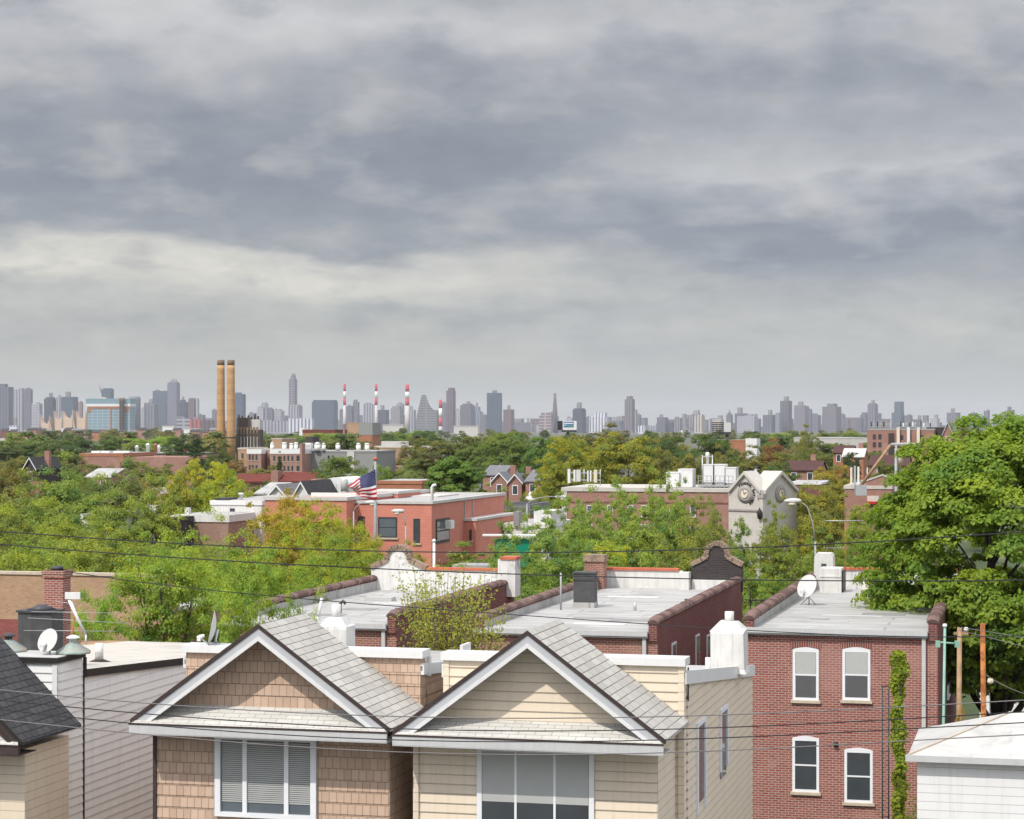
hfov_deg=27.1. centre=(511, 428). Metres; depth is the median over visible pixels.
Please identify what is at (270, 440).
broadleaf tree
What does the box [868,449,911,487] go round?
red roof row
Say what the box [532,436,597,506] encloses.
broadleaf tree
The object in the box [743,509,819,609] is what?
street tree
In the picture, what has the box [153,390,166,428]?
tower block
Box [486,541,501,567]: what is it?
street tree
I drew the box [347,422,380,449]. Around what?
tan cube tower
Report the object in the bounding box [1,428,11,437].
distant house
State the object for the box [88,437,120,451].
broadleaf tree
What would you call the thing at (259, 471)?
broadleaf tree
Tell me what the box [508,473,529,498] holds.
broadleaf tree
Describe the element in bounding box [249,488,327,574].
spring tree
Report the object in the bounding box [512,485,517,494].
window
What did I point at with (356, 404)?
tower block
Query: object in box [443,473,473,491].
broadleaf tree
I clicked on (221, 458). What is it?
broadleaf tree
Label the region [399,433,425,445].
broadleaf tree
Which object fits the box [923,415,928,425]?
slab tower
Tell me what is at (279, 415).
tower block
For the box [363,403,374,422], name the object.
tower block
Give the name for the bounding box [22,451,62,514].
dark timber house
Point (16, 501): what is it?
broadleaf tree
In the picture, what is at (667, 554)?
street tree
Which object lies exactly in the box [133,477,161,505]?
broadleaf tree
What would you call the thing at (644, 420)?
slab tower
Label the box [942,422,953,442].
dark roof house
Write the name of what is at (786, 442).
broadleaf tree
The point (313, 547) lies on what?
spring tree
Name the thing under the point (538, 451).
broadleaf tree
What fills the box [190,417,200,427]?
tower block
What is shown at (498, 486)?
window
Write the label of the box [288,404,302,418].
tower block
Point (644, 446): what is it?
broadleaf tree
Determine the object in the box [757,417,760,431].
tower block
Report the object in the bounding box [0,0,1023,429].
sky
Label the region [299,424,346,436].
pale clinic
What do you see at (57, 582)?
brick house
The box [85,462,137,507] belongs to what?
grey roof house
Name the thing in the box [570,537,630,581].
street tree
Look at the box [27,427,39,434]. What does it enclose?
distant house
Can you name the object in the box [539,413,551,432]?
tower block
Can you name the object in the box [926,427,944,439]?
dark roof hall
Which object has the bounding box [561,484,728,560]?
building
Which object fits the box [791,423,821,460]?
broadleaf tree
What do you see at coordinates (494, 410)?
tower block
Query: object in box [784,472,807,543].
broadleaf tree
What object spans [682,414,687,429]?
tower block
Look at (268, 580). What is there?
spring tree
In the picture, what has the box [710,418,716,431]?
block
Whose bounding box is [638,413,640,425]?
tower block
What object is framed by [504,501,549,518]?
dark roof building
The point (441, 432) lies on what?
broadleaf tree
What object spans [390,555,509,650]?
budding shrub
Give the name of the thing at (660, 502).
street tree
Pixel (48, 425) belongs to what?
peaked wall
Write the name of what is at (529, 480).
gabled row house
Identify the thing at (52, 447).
broadleaf tree
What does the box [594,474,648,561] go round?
street tree
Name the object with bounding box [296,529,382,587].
spring tree
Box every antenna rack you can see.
[567,469,600,485]
[850,466,867,484]
[870,422,890,428]
[899,422,915,428]
[919,422,933,428]
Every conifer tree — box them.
[185,434,208,481]
[276,451,282,470]
[852,453,861,479]
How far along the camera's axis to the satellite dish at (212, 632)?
49.52 m
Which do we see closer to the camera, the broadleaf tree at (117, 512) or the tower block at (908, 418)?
the broadleaf tree at (117, 512)
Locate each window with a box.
[214,737,316,818]
[358,516,364,537]
[377,517,397,539]
[412,519,420,544]
[436,517,453,543]
[468,530,472,541]
[477,749,594,818]
[496,484,501,492]
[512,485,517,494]
[529,483,534,491]
[671,641,676,654]
[690,507,695,517]
[695,633,699,664]
[696,716,706,814]
[706,634,710,656]
[719,704,728,779]
[790,640,820,703]
[790,736,820,795]
[807,472,812,479]
[836,454,840,461]
[840,640,872,703]
[842,748,874,806]
[947,680,950,699]
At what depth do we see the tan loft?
700.28 m
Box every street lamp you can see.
[353,500,377,540]
[391,509,405,544]
[526,495,565,536]
[784,498,815,554]
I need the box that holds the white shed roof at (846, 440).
[793,437,866,464]
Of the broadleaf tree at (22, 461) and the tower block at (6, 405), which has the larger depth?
the tower block at (6, 405)
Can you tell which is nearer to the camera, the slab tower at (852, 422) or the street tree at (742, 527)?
the street tree at (742, 527)
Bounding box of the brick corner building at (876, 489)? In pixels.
[844,474,898,563]
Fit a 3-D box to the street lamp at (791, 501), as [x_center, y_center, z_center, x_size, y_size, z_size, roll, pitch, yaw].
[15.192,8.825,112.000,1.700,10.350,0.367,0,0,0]
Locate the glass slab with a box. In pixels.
[86,398,135,431]
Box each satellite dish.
[38,628,56,654]
[197,610,219,644]
[797,575,816,604]
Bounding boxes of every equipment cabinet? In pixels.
[666,472,679,487]
[678,469,695,487]
[703,464,714,484]
[714,464,727,487]
[725,467,738,487]
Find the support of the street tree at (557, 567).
on the ground
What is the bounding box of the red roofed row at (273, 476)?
[236,471,322,496]
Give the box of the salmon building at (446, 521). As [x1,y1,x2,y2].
[263,483,512,570]
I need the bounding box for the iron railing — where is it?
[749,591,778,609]
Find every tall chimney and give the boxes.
[216,360,225,460]
[226,360,235,461]
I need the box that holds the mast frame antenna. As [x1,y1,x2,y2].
[702,452,712,475]
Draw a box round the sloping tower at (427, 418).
[416,395,438,432]
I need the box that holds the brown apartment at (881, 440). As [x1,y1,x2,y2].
[867,427,935,488]
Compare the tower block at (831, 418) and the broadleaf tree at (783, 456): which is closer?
the broadleaf tree at (783, 456)
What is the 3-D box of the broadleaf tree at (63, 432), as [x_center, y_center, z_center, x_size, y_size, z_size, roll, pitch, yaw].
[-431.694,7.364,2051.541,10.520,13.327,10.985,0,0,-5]
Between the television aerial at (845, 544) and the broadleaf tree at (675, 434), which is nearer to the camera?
the television aerial at (845, 544)
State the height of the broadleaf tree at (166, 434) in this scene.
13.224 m
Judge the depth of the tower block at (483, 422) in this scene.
7994.91 m
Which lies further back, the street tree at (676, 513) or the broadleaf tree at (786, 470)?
the broadleaf tree at (786, 470)
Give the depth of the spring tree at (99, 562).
111.48 m
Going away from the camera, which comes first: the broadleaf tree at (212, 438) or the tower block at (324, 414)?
the broadleaf tree at (212, 438)
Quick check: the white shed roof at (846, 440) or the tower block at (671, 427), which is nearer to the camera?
the white shed roof at (846, 440)
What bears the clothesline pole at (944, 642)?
on the ground
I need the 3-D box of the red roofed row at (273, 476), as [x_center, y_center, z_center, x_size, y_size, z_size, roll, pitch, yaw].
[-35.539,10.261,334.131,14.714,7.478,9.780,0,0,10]
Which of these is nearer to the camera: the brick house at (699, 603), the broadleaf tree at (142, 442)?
the brick house at (699, 603)
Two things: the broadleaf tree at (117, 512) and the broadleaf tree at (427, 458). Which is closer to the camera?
the broadleaf tree at (117, 512)
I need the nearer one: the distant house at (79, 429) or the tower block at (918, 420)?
the distant house at (79, 429)
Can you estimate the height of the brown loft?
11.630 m
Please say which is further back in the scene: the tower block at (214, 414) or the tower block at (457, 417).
the tower block at (457, 417)
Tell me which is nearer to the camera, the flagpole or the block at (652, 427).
the flagpole
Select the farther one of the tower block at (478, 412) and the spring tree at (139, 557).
the tower block at (478, 412)
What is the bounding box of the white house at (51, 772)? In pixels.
[0,637,185,818]
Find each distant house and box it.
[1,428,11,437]
[10,429,20,436]
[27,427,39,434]
[37,428,48,437]
[73,428,83,437]
[90,430,102,440]
[135,428,146,439]
[172,428,183,437]
[190,429,201,438]
[199,430,209,436]
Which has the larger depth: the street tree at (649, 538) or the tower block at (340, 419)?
the tower block at (340, 419)
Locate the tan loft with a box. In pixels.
[271,438,296,448]
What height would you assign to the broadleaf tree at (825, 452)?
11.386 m
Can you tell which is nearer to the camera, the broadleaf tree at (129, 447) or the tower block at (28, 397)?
the broadleaf tree at (129, 447)
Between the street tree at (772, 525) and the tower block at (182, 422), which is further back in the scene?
the tower block at (182, 422)
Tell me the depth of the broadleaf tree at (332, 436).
917.26 m
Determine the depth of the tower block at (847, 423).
7728.24 m
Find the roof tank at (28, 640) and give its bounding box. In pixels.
[16,604,64,650]
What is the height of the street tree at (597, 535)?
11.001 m
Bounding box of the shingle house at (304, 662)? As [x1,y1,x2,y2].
[128,604,442,818]
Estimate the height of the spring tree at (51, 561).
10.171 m
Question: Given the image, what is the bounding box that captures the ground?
[2,430,1023,720]
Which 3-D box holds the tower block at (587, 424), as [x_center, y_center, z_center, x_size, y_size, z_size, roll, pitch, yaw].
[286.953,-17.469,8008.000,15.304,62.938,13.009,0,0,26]
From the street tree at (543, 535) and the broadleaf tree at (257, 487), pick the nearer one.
the street tree at (543, 535)
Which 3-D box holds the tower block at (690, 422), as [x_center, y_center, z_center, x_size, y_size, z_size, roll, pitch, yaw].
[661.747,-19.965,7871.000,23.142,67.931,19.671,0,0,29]
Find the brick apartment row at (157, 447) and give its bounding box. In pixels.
[135,443,216,459]
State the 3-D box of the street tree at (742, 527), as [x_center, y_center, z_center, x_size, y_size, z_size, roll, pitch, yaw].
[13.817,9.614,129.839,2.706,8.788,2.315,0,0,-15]
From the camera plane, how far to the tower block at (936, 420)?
8534.39 m
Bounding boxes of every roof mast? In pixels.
[315,598,322,617]
[560,573,561,609]
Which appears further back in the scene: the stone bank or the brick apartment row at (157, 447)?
the brick apartment row at (157, 447)
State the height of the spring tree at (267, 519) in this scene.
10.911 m
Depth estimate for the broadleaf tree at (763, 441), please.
799.90 m
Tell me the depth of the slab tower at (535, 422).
9305.21 m
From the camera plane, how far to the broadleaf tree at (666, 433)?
1540.84 m
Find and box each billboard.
[558,421,576,436]
[712,422,730,439]
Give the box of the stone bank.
[728,471,798,578]
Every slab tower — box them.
[530,419,538,431]
[641,418,647,424]
[849,418,855,430]
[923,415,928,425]
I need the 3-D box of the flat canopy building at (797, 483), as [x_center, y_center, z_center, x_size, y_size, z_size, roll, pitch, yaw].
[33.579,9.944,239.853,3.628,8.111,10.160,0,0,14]
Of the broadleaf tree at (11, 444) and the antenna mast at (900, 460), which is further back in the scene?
the broadleaf tree at (11, 444)
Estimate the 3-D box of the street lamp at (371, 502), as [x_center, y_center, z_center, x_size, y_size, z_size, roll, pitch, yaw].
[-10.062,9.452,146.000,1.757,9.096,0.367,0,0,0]
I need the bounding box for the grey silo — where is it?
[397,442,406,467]
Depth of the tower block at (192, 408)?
7365.89 m
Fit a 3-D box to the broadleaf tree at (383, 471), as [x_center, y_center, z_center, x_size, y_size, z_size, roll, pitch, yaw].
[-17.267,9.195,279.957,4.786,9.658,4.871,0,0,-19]
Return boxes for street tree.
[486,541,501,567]
[487,514,548,594]
[488,509,540,573]
[507,539,550,600]
[522,499,589,588]
[534,519,613,591]
[542,489,597,560]
[552,481,634,580]
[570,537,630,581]
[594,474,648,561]
[596,487,679,567]
[608,512,667,567]
[644,465,674,562]
[648,532,691,587]
[652,470,696,565]
[663,492,717,562]
[671,512,712,579]
[680,495,729,581]
[697,494,734,551]
[722,517,756,609]
[730,541,748,621]
[735,547,784,624]
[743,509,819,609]
[751,494,802,593]
[759,536,817,599]
[786,510,856,578]
[809,533,856,572]
[835,521,881,566]
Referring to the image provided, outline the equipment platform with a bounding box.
[698,476,730,487]
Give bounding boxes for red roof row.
[783,454,827,480]
[832,445,855,479]
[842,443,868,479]
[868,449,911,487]
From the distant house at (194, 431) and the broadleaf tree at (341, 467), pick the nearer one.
the broadleaf tree at (341, 467)
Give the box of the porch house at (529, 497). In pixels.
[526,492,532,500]
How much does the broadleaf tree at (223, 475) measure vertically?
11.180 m
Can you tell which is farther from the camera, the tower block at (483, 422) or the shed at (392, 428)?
the tower block at (483, 422)
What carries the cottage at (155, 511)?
on the ground
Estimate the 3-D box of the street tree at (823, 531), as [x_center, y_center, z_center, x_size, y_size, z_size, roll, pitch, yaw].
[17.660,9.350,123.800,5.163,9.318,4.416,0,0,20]
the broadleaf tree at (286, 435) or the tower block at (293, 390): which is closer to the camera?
the broadleaf tree at (286, 435)
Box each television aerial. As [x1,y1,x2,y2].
[24,592,129,643]
[823,520,862,589]
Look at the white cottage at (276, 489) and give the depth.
205.27 m
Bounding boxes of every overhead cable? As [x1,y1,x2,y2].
[0,531,1023,552]
[0,544,1023,581]
[0,689,1023,718]
[0,700,1023,731]
[0,709,1023,741]
[0,719,1023,754]
[66,571,1023,636]
[959,627,1023,637]
[959,630,1023,646]
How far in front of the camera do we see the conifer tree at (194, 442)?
479.52 m
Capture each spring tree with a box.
[0,493,86,570]
[0,502,46,570]
[28,514,86,571]
[29,510,125,571]
[52,516,171,572]
[71,582,134,640]
[90,524,229,642]
[115,541,180,573]
[140,504,216,596]
[172,504,253,597]
[195,523,295,597]
[195,540,319,642]
[211,548,288,642]
[235,499,310,591]
[247,496,367,588]
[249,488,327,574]
[259,565,310,595]
[274,522,327,601]
[280,528,318,621]
[280,533,336,592]
[293,499,372,572]
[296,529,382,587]
[318,517,376,584]
[343,516,371,573]
[347,533,384,575]
[396,527,426,562]
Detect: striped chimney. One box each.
[343,384,345,423]
[375,384,377,422]
[405,384,409,433]
[439,400,441,433]
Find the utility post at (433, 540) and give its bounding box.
[432,539,435,566]
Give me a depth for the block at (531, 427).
8834.15 m
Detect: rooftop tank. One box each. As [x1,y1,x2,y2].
[282,442,286,448]
[305,443,312,450]
[314,442,320,450]
[322,443,325,450]
[336,443,339,450]
[356,443,360,449]
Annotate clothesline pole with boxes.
[935,624,958,723]
[953,627,968,720]
[980,623,993,717]
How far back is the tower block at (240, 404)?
6822.12 m
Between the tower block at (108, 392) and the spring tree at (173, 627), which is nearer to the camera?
the spring tree at (173, 627)
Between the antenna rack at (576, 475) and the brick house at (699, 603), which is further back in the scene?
the antenna rack at (576, 475)
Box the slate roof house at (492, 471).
[483,465,516,491]
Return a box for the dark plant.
[236,414,262,459]
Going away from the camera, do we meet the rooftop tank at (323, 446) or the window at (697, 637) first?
the window at (697, 637)
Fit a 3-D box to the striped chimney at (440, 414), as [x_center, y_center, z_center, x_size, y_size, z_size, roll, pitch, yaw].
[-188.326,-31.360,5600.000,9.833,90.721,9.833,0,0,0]
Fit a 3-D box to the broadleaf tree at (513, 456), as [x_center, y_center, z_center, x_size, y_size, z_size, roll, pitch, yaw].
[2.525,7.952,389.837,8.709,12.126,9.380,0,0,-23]
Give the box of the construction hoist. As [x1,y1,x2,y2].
[119,398,124,429]
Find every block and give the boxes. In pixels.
[0,384,13,430]
[9,418,18,431]
[14,388,24,429]
[24,388,32,429]
[31,402,42,426]
[44,393,55,426]
[56,395,60,418]
[61,392,77,417]
[78,401,82,417]
[101,388,113,397]
[129,396,140,428]
[141,407,145,427]
[144,399,152,407]
[146,404,157,430]
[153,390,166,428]
[167,379,179,425]
[176,417,191,427]
[180,396,187,417]
[188,398,195,418]
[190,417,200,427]
[196,398,198,416]
[199,415,205,421]
[201,420,214,429]
[212,409,216,429]
[235,393,245,432]
[249,412,256,418]
[257,406,264,420]
[261,402,267,419]
[262,420,287,432]
[267,408,273,420]
[274,409,283,420]
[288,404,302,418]
[288,417,313,433]
[289,374,296,405]
[311,450,352,477]
[312,400,337,429]
[339,409,342,429]
[346,405,353,429]
[347,450,395,478]
[353,400,359,421]
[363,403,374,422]
[378,405,388,430]
[391,406,402,424]
[396,402,403,424]
[409,406,415,432]
[442,402,445,431]
[446,388,455,432]
[456,409,459,425]
[460,401,474,425]
[475,403,482,432]
[480,413,486,432]
[487,390,501,432]
[503,405,513,432]
[514,418,529,431]
[530,424,533,431]
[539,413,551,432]
[549,412,553,432]
[573,402,585,432]
[586,416,588,432]
[589,413,607,432]
[611,416,623,431]
[625,396,634,432]
[635,410,637,432]
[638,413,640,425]
[638,424,646,433]
[648,425,656,431]
[657,414,667,432]
[668,421,673,432]
[674,417,681,431]
[681,427,692,433]
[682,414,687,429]
[687,414,694,432]
[692,410,699,415]
[694,415,704,432]
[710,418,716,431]
[712,415,723,431]
[726,410,732,429]
[735,408,747,432]
[737,415,756,432]
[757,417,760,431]
[763,410,774,432]
[775,413,780,432]
[780,396,791,432]
[794,402,808,432]
[809,408,811,432]
[812,413,820,432]
[822,404,840,432]
[841,413,844,431]
[844,417,849,431]
[855,417,862,432]
[860,412,867,432]
[868,400,877,428]
[879,419,889,428]
[892,402,903,428]
[904,414,912,428]
[913,415,921,428]
[930,415,939,426]
[947,408,959,431]
[984,409,989,429]
[1007,407,1014,421]
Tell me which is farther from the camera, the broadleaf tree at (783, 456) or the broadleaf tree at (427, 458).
the broadleaf tree at (427, 458)
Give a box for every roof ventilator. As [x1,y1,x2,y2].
[2,633,26,652]
[56,635,90,654]
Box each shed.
[154,515,193,561]
[162,426,175,431]
[182,428,200,434]
[377,479,441,492]
[383,425,404,432]
[454,426,478,437]
[729,438,759,470]
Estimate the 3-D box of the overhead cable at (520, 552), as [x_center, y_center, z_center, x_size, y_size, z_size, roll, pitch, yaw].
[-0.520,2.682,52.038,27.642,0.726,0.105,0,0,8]
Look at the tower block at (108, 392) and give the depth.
7596.99 m
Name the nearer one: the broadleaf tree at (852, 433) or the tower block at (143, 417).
the broadleaf tree at (852, 433)
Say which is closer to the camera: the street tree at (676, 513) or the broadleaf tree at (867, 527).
the street tree at (676, 513)
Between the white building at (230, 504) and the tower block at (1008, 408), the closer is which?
the white building at (230, 504)
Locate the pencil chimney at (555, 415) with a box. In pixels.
[552,393,557,432]
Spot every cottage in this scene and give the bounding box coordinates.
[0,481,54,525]
[145,493,167,543]
[151,479,175,502]
[254,482,291,495]
[267,482,299,494]
[293,479,337,494]
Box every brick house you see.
[0,566,124,645]
[223,544,521,649]
[473,540,744,664]
[743,552,960,818]
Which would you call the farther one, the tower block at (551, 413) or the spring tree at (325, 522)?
the tower block at (551, 413)
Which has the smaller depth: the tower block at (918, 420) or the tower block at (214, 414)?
the tower block at (214, 414)
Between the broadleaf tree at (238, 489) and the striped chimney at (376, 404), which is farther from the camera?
the striped chimney at (376, 404)
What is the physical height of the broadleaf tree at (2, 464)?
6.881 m
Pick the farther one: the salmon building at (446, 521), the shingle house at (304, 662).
the salmon building at (446, 521)
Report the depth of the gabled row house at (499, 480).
330.11 m
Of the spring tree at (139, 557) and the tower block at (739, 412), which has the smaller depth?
the spring tree at (139, 557)
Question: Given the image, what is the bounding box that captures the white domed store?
[329,476,359,492]
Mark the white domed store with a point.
(341, 484)
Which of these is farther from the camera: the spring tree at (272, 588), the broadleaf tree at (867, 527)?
the broadleaf tree at (867, 527)
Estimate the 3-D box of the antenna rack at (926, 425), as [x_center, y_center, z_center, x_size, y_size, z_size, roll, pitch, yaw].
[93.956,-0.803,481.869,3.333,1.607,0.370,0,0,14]
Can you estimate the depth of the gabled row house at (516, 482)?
322.04 m
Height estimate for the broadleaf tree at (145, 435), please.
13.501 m
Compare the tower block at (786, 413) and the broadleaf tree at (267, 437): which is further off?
the tower block at (786, 413)
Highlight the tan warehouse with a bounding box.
[374,441,438,474]
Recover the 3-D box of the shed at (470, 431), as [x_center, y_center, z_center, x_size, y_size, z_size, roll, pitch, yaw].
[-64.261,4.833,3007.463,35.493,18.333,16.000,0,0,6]
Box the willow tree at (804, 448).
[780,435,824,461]
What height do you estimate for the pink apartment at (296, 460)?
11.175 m
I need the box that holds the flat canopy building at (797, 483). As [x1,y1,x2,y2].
[792,480,828,552]
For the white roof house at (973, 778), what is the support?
on the ground
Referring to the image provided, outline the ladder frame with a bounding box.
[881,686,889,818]
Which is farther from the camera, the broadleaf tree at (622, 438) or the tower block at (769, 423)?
the tower block at (769, 423)
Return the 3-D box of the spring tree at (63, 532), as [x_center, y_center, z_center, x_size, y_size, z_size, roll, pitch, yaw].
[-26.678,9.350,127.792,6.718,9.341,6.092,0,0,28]
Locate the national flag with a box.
[347,469,376,498]
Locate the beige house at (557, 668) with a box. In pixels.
[392,611,754,818]
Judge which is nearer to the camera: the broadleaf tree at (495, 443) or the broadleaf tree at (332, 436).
the broadleaf tree at (495, 443)
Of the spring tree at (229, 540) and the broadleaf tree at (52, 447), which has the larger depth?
the broadleaf tree at (52, 447)
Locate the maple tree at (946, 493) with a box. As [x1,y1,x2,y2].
[850,411,1023,716]
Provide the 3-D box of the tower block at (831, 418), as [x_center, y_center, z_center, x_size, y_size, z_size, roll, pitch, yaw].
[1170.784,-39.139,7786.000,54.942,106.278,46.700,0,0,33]
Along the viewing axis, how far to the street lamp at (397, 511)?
146.93 m
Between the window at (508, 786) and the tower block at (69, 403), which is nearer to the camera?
the window at (508, 786)
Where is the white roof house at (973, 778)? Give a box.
[905,711,1023,818]
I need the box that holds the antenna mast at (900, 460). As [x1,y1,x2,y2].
[893,445,924,490]
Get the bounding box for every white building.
[80,510,144,565]
[177,507,254,565]
[210,493,310,560]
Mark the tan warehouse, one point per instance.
(388, 445)
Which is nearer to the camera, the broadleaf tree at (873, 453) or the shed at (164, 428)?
the broadleaf tree at (873, 453)
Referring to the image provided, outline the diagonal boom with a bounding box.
[854,442,919,495]
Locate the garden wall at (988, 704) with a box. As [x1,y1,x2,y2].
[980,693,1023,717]
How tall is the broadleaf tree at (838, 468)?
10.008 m
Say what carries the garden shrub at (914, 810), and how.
on the ground
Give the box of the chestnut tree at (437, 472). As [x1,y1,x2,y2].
[424,455,486,493]
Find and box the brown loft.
[299,437,361,449]
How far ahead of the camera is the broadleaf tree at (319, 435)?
909.32 m
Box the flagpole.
[373,457,376,558]
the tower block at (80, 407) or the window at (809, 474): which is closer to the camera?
the window at (809, 474)
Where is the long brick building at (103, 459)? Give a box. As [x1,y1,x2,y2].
[79,451,209,485]
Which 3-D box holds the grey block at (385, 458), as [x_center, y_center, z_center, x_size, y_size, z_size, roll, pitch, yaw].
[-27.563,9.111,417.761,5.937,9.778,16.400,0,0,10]
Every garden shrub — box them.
[903,795,916,818]
[955,704,964,721]
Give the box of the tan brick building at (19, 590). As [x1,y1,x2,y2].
[0,571,223,642]
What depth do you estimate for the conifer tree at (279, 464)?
359.80 m
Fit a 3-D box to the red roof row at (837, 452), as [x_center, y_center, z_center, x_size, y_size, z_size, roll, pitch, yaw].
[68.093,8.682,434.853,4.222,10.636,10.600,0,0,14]
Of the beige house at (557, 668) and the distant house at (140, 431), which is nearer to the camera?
the beige house at (557, 668)
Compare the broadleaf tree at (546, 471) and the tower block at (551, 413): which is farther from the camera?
the tower block at (551, 413)
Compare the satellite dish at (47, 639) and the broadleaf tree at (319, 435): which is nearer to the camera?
the satellite dish at (47, 639)
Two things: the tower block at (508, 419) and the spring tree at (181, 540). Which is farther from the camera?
the tower block at (508, 419)
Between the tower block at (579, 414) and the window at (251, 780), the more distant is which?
the tower block at (579, 414)
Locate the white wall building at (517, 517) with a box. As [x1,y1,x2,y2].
[503,509,570,564]
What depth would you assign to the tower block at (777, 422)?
7676.00 m
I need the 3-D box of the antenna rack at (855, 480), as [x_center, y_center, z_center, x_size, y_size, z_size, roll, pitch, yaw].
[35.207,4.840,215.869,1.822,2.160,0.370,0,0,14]
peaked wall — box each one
[40,415,53,428]
[54,411,61,430]
[62,410,75,427]
[76,410,87,428]
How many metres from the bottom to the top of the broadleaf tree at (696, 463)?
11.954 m
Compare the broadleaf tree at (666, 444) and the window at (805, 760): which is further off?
the broadleaf tree at (666, 444)
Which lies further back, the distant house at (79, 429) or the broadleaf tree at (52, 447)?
the distant house at (79, 429)
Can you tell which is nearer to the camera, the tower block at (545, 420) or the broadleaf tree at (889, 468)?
the broadleaf tree at (889, 468)
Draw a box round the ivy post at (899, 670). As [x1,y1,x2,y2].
[888,650,911,818]
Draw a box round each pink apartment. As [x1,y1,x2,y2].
[247,448,281,473]
[267,443,321,473]
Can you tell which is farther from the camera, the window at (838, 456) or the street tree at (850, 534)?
the window at (838, 456)
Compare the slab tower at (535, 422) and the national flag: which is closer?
the national flag
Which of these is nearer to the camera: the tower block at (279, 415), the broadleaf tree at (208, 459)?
the broadleaf tree at (208, 459)
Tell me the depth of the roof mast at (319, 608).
73.96 m
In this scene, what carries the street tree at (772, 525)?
on the ground
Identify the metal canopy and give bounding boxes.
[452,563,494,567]
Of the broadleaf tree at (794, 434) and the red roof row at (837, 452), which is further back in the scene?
the broadleaf tree at (794, 434)
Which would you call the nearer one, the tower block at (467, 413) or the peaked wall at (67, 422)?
the peaked wall at (67, 422)
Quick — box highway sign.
[482,534,535,580]
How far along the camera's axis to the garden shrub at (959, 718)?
61.03 m
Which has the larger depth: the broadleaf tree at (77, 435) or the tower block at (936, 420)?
the tower block at (936, 420)
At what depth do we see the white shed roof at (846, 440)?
700.16 m
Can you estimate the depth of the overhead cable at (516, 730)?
35.97 m
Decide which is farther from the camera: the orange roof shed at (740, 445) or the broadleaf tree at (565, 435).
the broadleaf tree at (565, 435)
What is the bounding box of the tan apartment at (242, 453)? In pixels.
[237,447,267,471]
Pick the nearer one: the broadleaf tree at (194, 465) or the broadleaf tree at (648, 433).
the broadleaf tree at (194, 465)
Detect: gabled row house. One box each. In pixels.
[490,465,518,500]
[506,467,531,501]
[524,463,549,494]
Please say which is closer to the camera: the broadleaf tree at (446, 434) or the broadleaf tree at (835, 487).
the broadleaf tree at (835, 487)
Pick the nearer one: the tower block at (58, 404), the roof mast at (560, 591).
the roof mast at (560, 591)
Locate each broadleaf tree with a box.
[0,439,24,459]
[0,446,28,464]
[0,455,26,479]
[0,458,32,549]
[0,460,11,476]
[0,466,56,561]
[0,467,45,493]
[0,480,88,568]
[1,440,28,457]
[3,442,52,459]
[4,432,24,442]
[5,431,43,456]
[26,451,100,551]
[30,435,56,450]
[32,429,63,440]
[33,442,66,458]
[36,449,67,469]
[40,439,76,459]
[56,475,96,513]
[59,430,69,436]
[60,434,83,443]
[60,451,87,479]
[61,470,73,483]
[63,430,85,443]
[64,437,98,466]
[67,472,138,571]
[68,484,121,513]
[76,464,114,476]
[83,430,95,439]
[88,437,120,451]
[89,455,156,509]
[99,428,118,440]
[104,435,118,450]
[111,430,138,450]
[114,461,153,477]
[121,438,151,451]
[121,442,145,451]
[126,472,184,562]
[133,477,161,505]
[139,476,167,490]
[142,429,150,438]
[143,463,175,485]
[144,436,182,451]
[147,427,167,440]
[152,430,176,438]
[153,469,197,514]
[162,433,195,455]
[166,457,209,508]
[180,432,193,441]
[183,546,254,591]
[185,430,232,460]
[187,484,225,506]
[188,479,225,511]
[200,458,221,478]
[201,461,244,509]
[202,444,233,489]
[214,459,246,488]
[226,480,253,497]
[245,480,271,496]
[246,465,277,473]
[263,435,271,447]
[264,435,282,446]
[267,433,292,444]
[288,435,305,447]
[305,433,331,442]
[310,456,367,478]
[319,433,341,439]
[320,432,364,449]
[352,468,367,476]
[361,440,392,449]
[372,462,393,480]
[380,433,398,445]
[387,470,419,478]
[391,458,423,478]
[394,432,410,440]
[395,436,425,474]
[396,428,407,439]
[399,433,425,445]
[401,458,434,478]
[404,435,476,477]
[411,430,438,444]
[431,541,491,566]
[433,437,448,443]
[436,430,444,436]
[443,432,451,437]
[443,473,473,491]
[449,438,481,458]
[454,430,468,441]
[454,446,488,488]
[469,440,494,489]
[470,436,489,443]
[472,434,508,463]
[475,431,534,470]
[478,429,495,436]
[484,482,506,501]
[499,486,524,511]
[503,439,541,471]
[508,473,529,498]
[518,431,532,443]
[519,436,563,472]
[522,486,557,508]
[530,453,576,508]
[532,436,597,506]
[539,430,548,438]
[557,432,575,441]
[558,436,575,456]
[560,436,594,461]
[564,436,613,485]
[570,422,635,483]
[585,431,665,483]
[619,430,631,441]
[621,436,654,458]
[629,430,660,458]
[631,438,676,483]
[652,436,685,479]
[658,432,669,440]
[660,432,686,448]
[665,444,705,484]
[673,434,741,474]
[678,430,691,439]
[688,434,703,447]
[697,443,727,483]
[708,431,724,439]
[716,429,733,439]
[725,444,769,473]
[725,450,748,475]
[729,429,737,439]
[736,430,760,439]
[744,432,770,439]
[753,437,768,455]
[756,437,800,470]
[758,434,792,460]
[763,461,797,480]
[767,433,789,449]
[770,452,807,468]
[784,430,801,451]
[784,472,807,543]
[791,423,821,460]
[794,472,849,555]
[797,440,837,467]
[797,489,827,535]
[808,463,853,507]
[818,474,853,545]
[821,432,838,436]
[839,430,860,436]
[840,452,856,480]
[843,502,880,564]
[868,451,885,478]
[869,460,901,489]
[961,501,1016,550]

